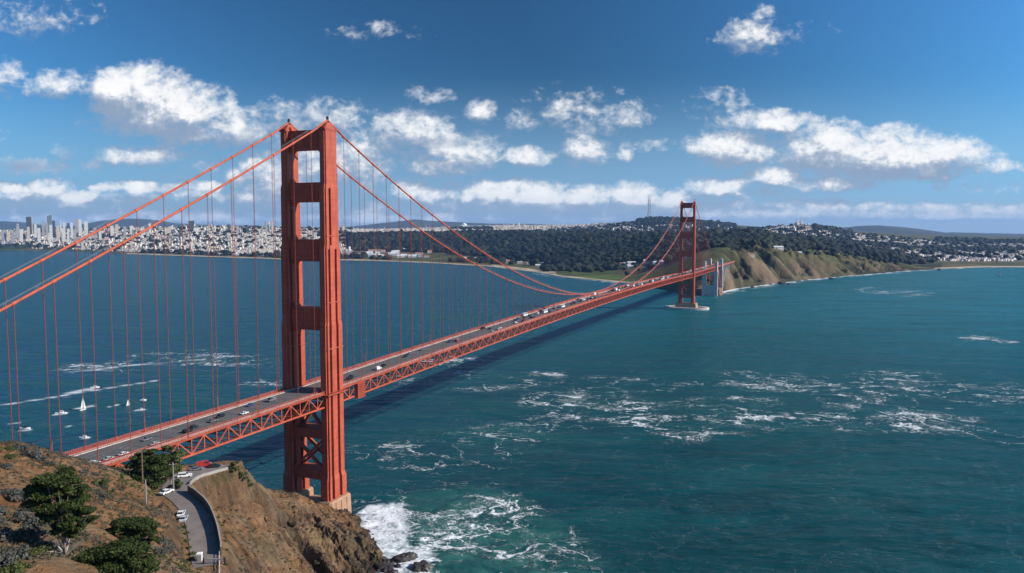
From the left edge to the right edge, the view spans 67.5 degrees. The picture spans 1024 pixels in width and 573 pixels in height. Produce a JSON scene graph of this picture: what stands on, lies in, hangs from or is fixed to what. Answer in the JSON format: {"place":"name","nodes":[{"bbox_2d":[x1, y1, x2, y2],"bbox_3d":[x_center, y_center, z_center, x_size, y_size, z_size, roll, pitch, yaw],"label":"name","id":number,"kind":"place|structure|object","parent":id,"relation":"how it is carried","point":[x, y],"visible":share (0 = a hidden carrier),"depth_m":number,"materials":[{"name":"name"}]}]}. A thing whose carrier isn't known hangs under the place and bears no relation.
{"place":"outdoors","nodes":[
{"label":"outdoors","id":0,"kind":"place"},
{"bbox_2d":[0,442,386,572],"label":"headland terrain","id":1,"kind":"structure","parent":0,"point":[233,488],"depth_m":272.42,"materials":[{"name":"brown soil"}]},
{"bbox_2d":[0,463,12,469],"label":"bush","id":2,"kind":"object","parent":1,"relation":"on","point":[8,466],"visible":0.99,"depth_m":199.96,"materials":[{"name":"grey plant"}]},
{"bbox_2d":[0,444,14,451],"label":"bush","id":3,"kind":"object","parent":1,"relation":"on","point":[9,447],"visible":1,"depth_m":226.31,"materials":[{"name":"green plant"}]},
{"bbox_2d":[0,549,19,567],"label":"bush","id":4,"kind":"object","parent":1,"relation":"on","point":[9,559],"visible":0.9,"depth_m":105.22,"materials":[{"name":"grey plant"}]},
{"bbox_2d":[0,565,19,572],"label":"bush","id":5,"kind":"object","parent":1,"relation":"on","point":[4,569],"visible":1,"depth_m":102.76,"materials":[{"name":"green plant"}]},
{"bbox_2d":[3,453,17,458],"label":"bush","id":6,"kind":"object","parent":1,"relation":"on","point":[10,456],"visible":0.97,"depth_m":218.50,"materials":[{"name":"green plant"}]},
{"bbox_2d":[0,488,23,501],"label":"bush","id":7,"kind":"object","parent":1,"relation":"on","point":[14,496],"visible":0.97,"depth_m":162.09,"materials":[{"name":"grey plant"}]},
{"bbox_2d":[0,506,25,518],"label":"bush","id":8,"kind":"object","parent":1,"relation":"on","point":[3,512],"visible":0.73,"depth_m":131.80,"materials":[{"name":"grey plant"}]},
{"bbox_2d":[0,527,27,543],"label":"bush","id":9,"kind":"object","parent":1,"relation":"on","point":[5,530],"visible":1,"depth_m":117.22,"materials":[{"name":"green plant"}]},
{"bbox_2d":[1,544,31,559],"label":"bush","id":10,"kind":"object","parent":1,"relation":"on","point":[24,550],"visible":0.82,"depth_m":108.21,"materials":[{"name":"grey plant"}]},
{"bbox_2d":[8,561,34,572],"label":"bush","id":11,"kind":"object","parent":1,"relation":"on","point":[18,565],"visible":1,"depth_m":103.89,"materials":[{"name":"green plant"}]},
{"bbox_2d":[5,510,38,526],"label":"bush","id":12,"kind":"object","parent":1,"relation":"on","point":[30,519],"visible":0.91,"depth_m":128.86,"materials":[{"name":"grey plant"}]},
{"bbox_2d":[13,443,31,453],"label":"bush","id":13,"kind":"object","parent":1,"relation":"on","point":[21,447],"visible":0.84,"depth_m":230.97,"materials":[{"name":"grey plant"}]},
{"bbox_2d":[13,491,31,501],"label":"bush","id":14,"kind":"object","parent":1,"relation":"on","point":[22,496],"visible":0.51,"depth_m":163.28,"materials":[{"name":"grey plant"}]},
{"bbox_2d":[17,506,35,514],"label":"bush","id":15,"kind":"object","parent":1,"relation":"on","point":[24,509],"visible":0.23,"depth_m":146.26,"materials":[{"name":"grey plant"}]},
{"bbox_2d":[14,548,44,559],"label":"bush","id":16,"kind":"object","parent":1,"relation":"on","point":[34,551],"visible":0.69,"depth_m":108.80,"materials":[{"name":"green plant"}]},
{"bbox_2d":[12,526,47,543],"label":"bush","id":17,"kind":"object","parent":1,"relation":"on","point":[33,534],"visible":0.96,"depth_m":118.84,"materials":[{"name":"green plant"}]},
{"bbox_2d":[19,447,42,457],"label":"bush","id":18,"kind":"object","parent":1,"relation":"on","point":[34,451],"visible":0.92,"depth_m":226.76,"materials":[{"name":"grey plant"}]},
{"bbox_2d":[28,453,44,458],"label":"bush","id":19,"kind":"object","parent":1,"relation":"on","point":[34,455],"visible":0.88,"depth_m":225.89,"materials":[{"name":"grey plant"}]},
{"bbox_2d":[28,518,48,527],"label":"bush","id":20,"kind":"object","parent":1,"relation":"on","point":[38,525],"visible":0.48,"depth_m":129.32,"materials":[{"name":"grey plant"}]},
{"bbox_2d":[34,456,50,464],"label":"bush","id":21,"kind":"object","parent":1,"relation":"on","point":[40,459],"visible":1,"depth_m":225.94,"materials":[{"name":"grey plant"}]},
{"bbox_2d":[32,542,53,550],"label":"bush","id":22,"kind":"object","parent":1,"relation":"on","point":[42,545],"visible":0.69,"depth_m":117.03,"materials":[{"name":"green plant"}]},
{"bbox_2d":[18,466,98,554],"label":"cypress tree","id":23,"kind":"object","parent":1,"relation":"on","point":[57,488],"visible":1,"depth_m":116.58,"materials":[{"name":"green plant"}]},
{"bbox_2d":[55,464,67,469],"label":"bush","id":24,"kind":"object","parent":1,"relation":"on","point":[60,466],"visible":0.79,"depth_m":226.90,"materials":[{"name":"green plant"}]},
{"bbox_2d":[92,478,110,486],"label":"bush","id":25,"kind":"object","parent":1,"relation":"on","point":[104,481],"visible":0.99,"depth_m":227.77,"materials":[{"name":"green plant"}]},
{"bbox_2d":[95,492,109,500],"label":"bush","id":26,"kind":"object","parent":1,"relation":"on","point":[103,495],"visible":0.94,"depth_m":189.11,"materials":[{"name":"grey plant"}]},
{"bbox_2d":[70,538,160,572],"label":"cypress tree","id":27,"kind":"object","parent":1,"relation":"on","point":[119,556],"visible":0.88,"depth_m":115.17,"materials":[{"name":"green plant"}]},
{"bbox_2d":[105,515,161,545],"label":"cypress tree","id":28,"kind":"object","parent":1,"relation":"on","point":[138,528],"visible":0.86,"depth_m":154.06,"materials":[{"name":"green plant"}]},
{"bbox_2d":[138,449,143,482],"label":"utility pole","id":29,"kind":"object","parent":1,"relation":"on","point":[141,451],"visible":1,"depth_m":246.91,"materials":[{"name":"brown wood"}]},
{"bbox_2d":[145,480,146,503],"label":"utility pole","id":30,"kind":"object","parent":1,"relation":"on","point":[145,493],"visible":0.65,"depth_m":213.08,"materials":[{"name":"grey wood"}]},
{"bbox_2d":[124,448,174,489],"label":"pine tree","id":31,"kind":"object","parent":1,"relation":"on","point":[155,474],"visible":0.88,"depth_m":249.69,"materials":[{"name":"green plant"}]},
{"bbox_2d":[152,546,168,555],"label":"bush","id":32,"kind":"object","parent":1,"relation":"on","point":[161,551],"visible":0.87,"depth_m":161.02,"materials":[{"name":"grey plant"}]},
{"bbox_2d":[156,536,171,544],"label":"bush","id":33,"kind":"object","parent":1,"relation":"on","point":[164,539],"visible":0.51,"depth_m":178.16,"materials":[{"name":"grey plant"}]},
{"bbox_2d":[162,544,175,553],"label":"bush","id":34,"kind":"object","parent":1,"relation":"on","point":[171,547],"visible":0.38,"depth_m":175.66,"materials":[{"name":"grey plant"}]},
{"bbox_2d":[169,462,173,488],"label":"utility pole","id":35,"kind":"object","parent":1,"relation":"on","point":[172,464],"visible":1,"depth_m":245.83,"materials":[{"name":"grey wood"}]},
{"bbox_2d":[161,445,185,484],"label":"pine tree","id":36,"kind":"object","parent":1,"relation":"on","point":[175,459],"visible":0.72,"depth_m":255.45,"materials":[{"name":"green plant"}]},
{"bbox_2d":[0,439,357,572],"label":"ground scrub","id":37,"kind":"object","parent":1,"relation":"on","point":[85,536],"visible":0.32,"depth_m":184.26,"materials":[{"name":"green plant"}]},
{"bbox_2d":[174,479,183,488],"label":"bush","id":38,"kind":"object","parent":1,"relation":"on","point":[177,483],"visible":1,"depth_m":248.56,"materials":[{"name":"green plant"}]},
{"bbox_2d":[196,552,202,561],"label":"utility cabinet","id":39,"kind":"object","parent":1,"relation":"on","point":[199,556],"visible":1,"depth_m":189.46,"materials":[{"name":"white metal"}]},
{"bbox_2d":[187,484,221,555],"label":"retaining wall","id":40,"kind":"structure","parent":1,"relation":"on","point":[199,496],"depth_m":225.74,"materials":[{"name":"concrete"}]},
{"bbox_2d":[189,467,227,484],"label":"parapet wall","id":41,"kind":"structure","parent":1,"relation":"on","point":[206,474],"depth_m":277.47,"materials":[{"name":"grey concrete"}]},
{"bbox_2d":[203,557,225,564],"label":"barrier gate","id":42,"kind":"structure","parent":1,"relation":"on","point":[224,559],"depth_m":188.00,"materials":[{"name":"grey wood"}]},
{"bbox_2d":[226,461,239,471],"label":"bush","id":43,"kind":"object","parent":1,"relation":"on","point":[232,467],"visible":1,"depth_m":290.38,"materials":[{"name":"green plant"}]},
{"bbox_2d":[238,469,248,480],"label":"bush","id":44,"kind":"object","parent":1,"relation":"on","point":[241,473],"visible":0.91,"depth_m":294.19,"materials":[{"name":"green plant"}]},
{"bbox_2d":[247,479,253,487],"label":"bush","id":45,"kind":"object","parent":1,"relation":"on","point":[250,484],"visible":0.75,"depth_m":301.01,"materials":[{"name":"green plant"}]},
{"bbox_2d":[161,465,227,567],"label":"road","id":46,"kind":"structure","parent":0,"point":[202,534],"depth_m":215.52,"materials":[{"name":"grey asphalt"}]},
{"bbox_2d":[159,488,173,494],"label":"car","id":47,"kind":"object","parent":46,"relation":"on","point":[165,491],"visible":1,"depth_m":242.35,"materials":[{"name":"paint"}]},
{"bbox_2d":[165,484,181,488],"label":"car","id":48,"kind":"object","parent":46,"relation":"on","point":[171,486],"visible":0.56,"depth_m":248.46,"materials":[{"name":"paint"}]},
{"bbox_2d":[176,510,185,516],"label":"car","id":49,"kind":"object","parent":46,"relation":"on","point":[181,512],"visible":0.89,"depth_m":220.12,"materials":[{"name":"paint"}]},
{"bbox_2d":[178,515,188,522],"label":"car","id":50,"kind":"object","parent":46,"relation":"on","point":[182,518],"visible":1,"depth_m":215.66,"materials":[{"name":"paint"}]},
{"bbox_2d":[177,472,191,477],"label":"car","id":51,"kind":"object","parent":46,"relation":"on","point":[183,474],"visible":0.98,"depth_m":271.27,"materials":[{"name":"paint"}]},
{"bbox_2d":[189,466,202,470],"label":"car","id":52,"kind":"object","parent":46,"relation":"on","point":[192,468],"visible":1,"depth_m":285.02,"materials":[{"name":"paint"}]},
{"bbox_2d":[195,460,211,466],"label":"van","id":53,"kind":"object","parent":46,"relation":"on","point":[202,463],"visible":0.93,"depth_m":291.43,"materials":[{"name":"paint"}]},
{"bbox_2d":[208,463,220,467],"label":"car","id":54,"kind":"object","parent":46,"relation":"on","point":[214,465],"visible":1,"depth_m":291.10,"materials":[{"name":"paint"}]},
{"bbox_2d":[0,219,546,230],"bbox_3d":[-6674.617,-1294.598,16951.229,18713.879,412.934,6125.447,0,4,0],"label":"hills","id":55,"kind":"structure","parent":0,"point":[7,225],"depth_m":16554.40,"materials":[{"name":"green plant"}]},
{"bbox_2d":[0,251,1023,572],"bbox_3d":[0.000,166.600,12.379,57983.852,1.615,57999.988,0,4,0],"label":"water","id":56,"kind":"structure","parent":0,"point":[862,423],"depth_m":732.54,"materials":[{"name":"teal liquid"}]},
{"bbox_2d":[79,399,85,410],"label":"sailboat","id":57,"kind":"object","parent":56,"relation":"on","point":[82,406],"visible":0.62,"depth_m":709.57,"materials":[{"name":"white fabric"}]},
{"bbox_2d":[0,116,734,512],"bbox_3d":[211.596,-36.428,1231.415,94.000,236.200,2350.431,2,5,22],"label":"suspension bridge","id":58,"kind":"structure","parent":56,"relation":"in","point":[330,386],"depth_m":436.97,"materials":[{"name":"orange paint"}]},
{"bbox_2d":[103,456,115,460],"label":"car","id":59,"kind":"object","parent":58,"relation":"on","point":[107,457],"visible":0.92,"depth_m":308.04,"materials":[{"name":"paint"}]},
{"bbox_2d":[141,436,152,440],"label":"car","id":60,"kind":"object","parent":58,"relation":"on","point":[146,438],"visible":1,"depth_m":337.03,"materials":[{"name":"paint"}]},
{"bbox_2d":[182,428,192,432],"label":"car","id":61,"kind":"object","parent":58,"relation":"on","point":[185,430],"visible":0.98,"depth_m":349.26,"materials":[{"name":"paint"}]},
{"bbox_2d":[215,413,224,417],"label":"car","id":62,"kind":"object","parent":58,"relation":"on","point":[220,415],"visible":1,"depth_m":377.71,"materials":[{"name":"paint"}]},
{"bbox_2d":[267,396,275,401],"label":"van","id":63,"kind":"object","parent":58,"relation":"on","point":[272,398],"visible":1,"depth_m":412.37,"materials":[{"name":"paint"}]},
{"bbox_2d":[382,564,393,572],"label":"rock","id":64,"kind":"object","parent":56,"relation":"in","point":[386,568],"visible":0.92,"depth_m":375.50,"materials":[{"name":"grey stone"}]},
{"bbox_2d":[390,552,417,562],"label":"rock","id":65,"kind":"object","parent":56,"relation":"in","point":[405,557],"visible":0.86,"depth_m":387.87,"materials":[{"name":"grey stone"}]},
{"bbox_2d":[412,560,434,571],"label":"rock","id":66,"kind":"object","parent":56,"relation":"in","point":[423,566],"visible":0.96,"depth_m":376.98,"materials":[{"name":"grey stone"}]},
{"bbox_2d":[0,221,1023,295],"bbox_3d":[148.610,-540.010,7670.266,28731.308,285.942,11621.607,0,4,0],"label":"land","id":67,"kind":"structure","parent":0,"point":[772,265],"depth_m":2766.74,"materials":[{"name":"green plant"}]},
{"bbox_2d":[1,230,5,241],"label":"skyscraper","id":68,"kind":"structure","parent":67,"relation":"on","point":[3,233],"depth_m":6671.35,"materials":[{"name":"grey concrete"}]},
{"bbox_2d":[11,232,14,243],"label":"skyscraper","id":69,"kind":"structure","parent":67,"relation":"on","point":[12,238],"depth_m":6476.08,"materials":[{"name":"beige concrete"}]},
{"bbox_2d":[16,224,19,238],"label":"skyscraper","id":70,"kind":"structure","parent":67,"relation":"on","point":[17,232],"depth_m":6870.68,"materials":[{"name":"grey concrete"}]},
{"bbox_2d":[20,229,22,241],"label":"skyscraper","id":71,"kind":"structure","parent":67,"relation":"on","point":[21,235],"depth_m":6575.50,"materials":[{"name":"white concrete"}]},
{"bbox_2d":[27,227,29,240],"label":"skyscraper","id":72,"kind":"structure","parent":67,"relation":"on","point":[28,233],"depth_m":6674.53,"materials":[{"name":"beige concrete"}]},
{"bbox_2d":[26,216,32,234],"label":"skyscraper","id":73,"kind":"structure","parent":67,"relation":"on","point":[29,221],"depth_m":7263.45,"materials":[{"name":"grey glass"}]},
{"bbox_2d":[34,223,36,237],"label":"skyscraper","id":74,"kind":"structure","parent":67,"relation":"on","point":[35,231],"depth_m":7070.17,"materials":[{"name":"white concrete"}]},
{"bbox_2d":[37,228,40,242],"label":"skyscraper","id":75,"kind":"structure","parent":67,"relation":"on","point":[38,235],"depth_m":6575.21,"materials":[{"name":"white concrete"}]},
{"bbox_2d":[42,221,44,236],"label":"skyscraper","id":76,"kind":"structure","parent":67,"relation":"on","point":[43,232],"depth_m":6969.44,"materials":[{"name":"grey concrete"}]},
{"bbox_2d":[45,223,47,235],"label":"skyscraper","id":77,"kind":"structure","parent":67,"relation":"on","point":[46,226],"depth_m":7169.95,"materials":[{"name":"grey concrete"}]},
{"bbox_2d":[47,215,51,231],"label":"skyscraper","id":78,"kind":"structure","parent":67,"relation":"on","point":[49,219],"depth_m":7456.60,"materials":[{"name":"glass"}]},
{"bbox_2d":[49,225,52,238],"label":"skyscraper","id":79,"kind":"structure","parent":67,"relation":"on","point":[50,229],"depth_m":6770.91,"materials":[{"name":"white concrete"}]},
{"bbox_2d":[52,220,55,233],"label":"skyscraper","id":80,"kind":"structure","parent":67,"relation":"on","point":[53,226],"depth_m":7364.84,"materials":[{"name":"grey concrete"}]},
{"bbox_2d":[56,225,59,240],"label":"skyscraper","id":81,"kind":"structure","parent":67,"relation":"on","point":[57,232],"depth_m":6672.94,"materials":[{"name":"white concrete"}]},
{"bbox_2d":[62,228,65,241],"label":"skyscraper","id":82,"kind":"structure","parent":67,"relation":"on","point":[63,235],"depth_m":6573.17,"materials":[{"name":"white concrete"}]},
{"bbox_2d":[67,228,69,242],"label":"skyscraper","id":83,"kind":"structure","parent":67,"relation":"on","point":[68,234],"depth_m":6474.82,"materials":[{"name":"white concrete"}]},
{"bbox_2d":[70,222,72,237],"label":"skyscraper","id":84,"kind":"structure","parent":67,"relation":"on","point":[71,226],"depth_m":6970.69,"materials":[{"name":"white concrete"}]},
{"bbox_2d":[73,229,75,240],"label":"skyscraper","id":85,"kind":"structure","parent":67,"relation":"on","point":[74,234],"depth_m":6475.21,"materials":[{"name":"grey concrete"}]},
{"bbox_2d":[75,219,78,234],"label":"skyscraper","id":86,"kind":"structure","parent":67,"relation":"on","point":[76,226],"depth_m":7261.83,"materials":[{"name":"grey concrete"}]},
{"bbox_2d":[78,219,81,234],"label":"skyscraper","id":87,"kind":"structure","parent":67,"relation":"on","point":[80,226],"depth_m":7165.56,"materials":[{"name":"white concrete"}]},
{"bbox_2d":[84,221,87,235],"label":"skyscraper","id":88,"kind":"structure","parent":67,"relation":"on","point":[85,226],"depth_m":6864.52,"materials":[{"name":"white concrete"}]},
{"bbox_2d":[110,226,113,235],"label":"building","id":89,"kind":"structure","parent":67,"relation":"on","point":[111,230],"depth_m":6769.69,"materials":[{"name":"white concrete"}]},
{"bbox_2d":[115,224,118,234],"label":"building","id":90,"kind":"structure","parent":67,"relation":"on","point":[116,230],"depth_m":6869.08,"materials":[{"name":"beige concrete"}]},
{"bbox_2d":[188,220,193,230],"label":"building","id":91,"kind":"structure","parent":67,"relation":"on","point":[191,225],"depth_m":6463.29,"materials":[{"name":"grey concrete"}]},
{"bbox_2d":[0,216,1023,274],"bbox_3d":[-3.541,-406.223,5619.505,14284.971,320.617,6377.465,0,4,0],"label":"forest","id":92,"kind":"object","parent":67,"relation":"on","point":[578,248],"visible":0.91,"depth_m":4481.81,"materials":[{"name":"green plant"}]},
{"bbox_2d":[0,222,1023,260],"bbox_3d":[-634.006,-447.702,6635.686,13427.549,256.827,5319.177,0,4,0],"label":"city houses","id":93,"kind":"structure","parent":67,"relation":"on","point":[250,249],"depth_m":6066.68,"materials":[{"name":"paint"}]},
{"bbox_2d":[647,194,650,217],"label":"antenna tower","id":94,"kind":"structure","parent":67,"relation":"on","point":[649,202],"depth_m":8160.34,"materials":[{"name":"white metal"}]},
{"bbox_2d":[695,287,723,295],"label":"brick fort","id":95,"kind":"structure","parent":67,"relation":"on","point":[720,292],"depth_m":1967.04,"materials":[{"name":"brick"}]},
{"bbox_2d":[772,246,783,249],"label":"building","id":96,"kind":"structure","parent":67,"relation":"on","point":[779,247],"depth_m":2650.78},
{"bbox_2d":[0,0,1023,233],"label":"sky","id":97,"kind":"structure","parent":0,"point":[759,113],"materials":[{"name":"blue"}]},
{"bbox_2d":[842,225,1023,236],"bbox_3d":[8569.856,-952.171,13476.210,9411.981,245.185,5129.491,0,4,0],"label":"hills","id":98,"kind":"structure","parent":0,"point":[885,229],"depth_m":12848.12,"materials":[{"name":"green plant"}]}
]}

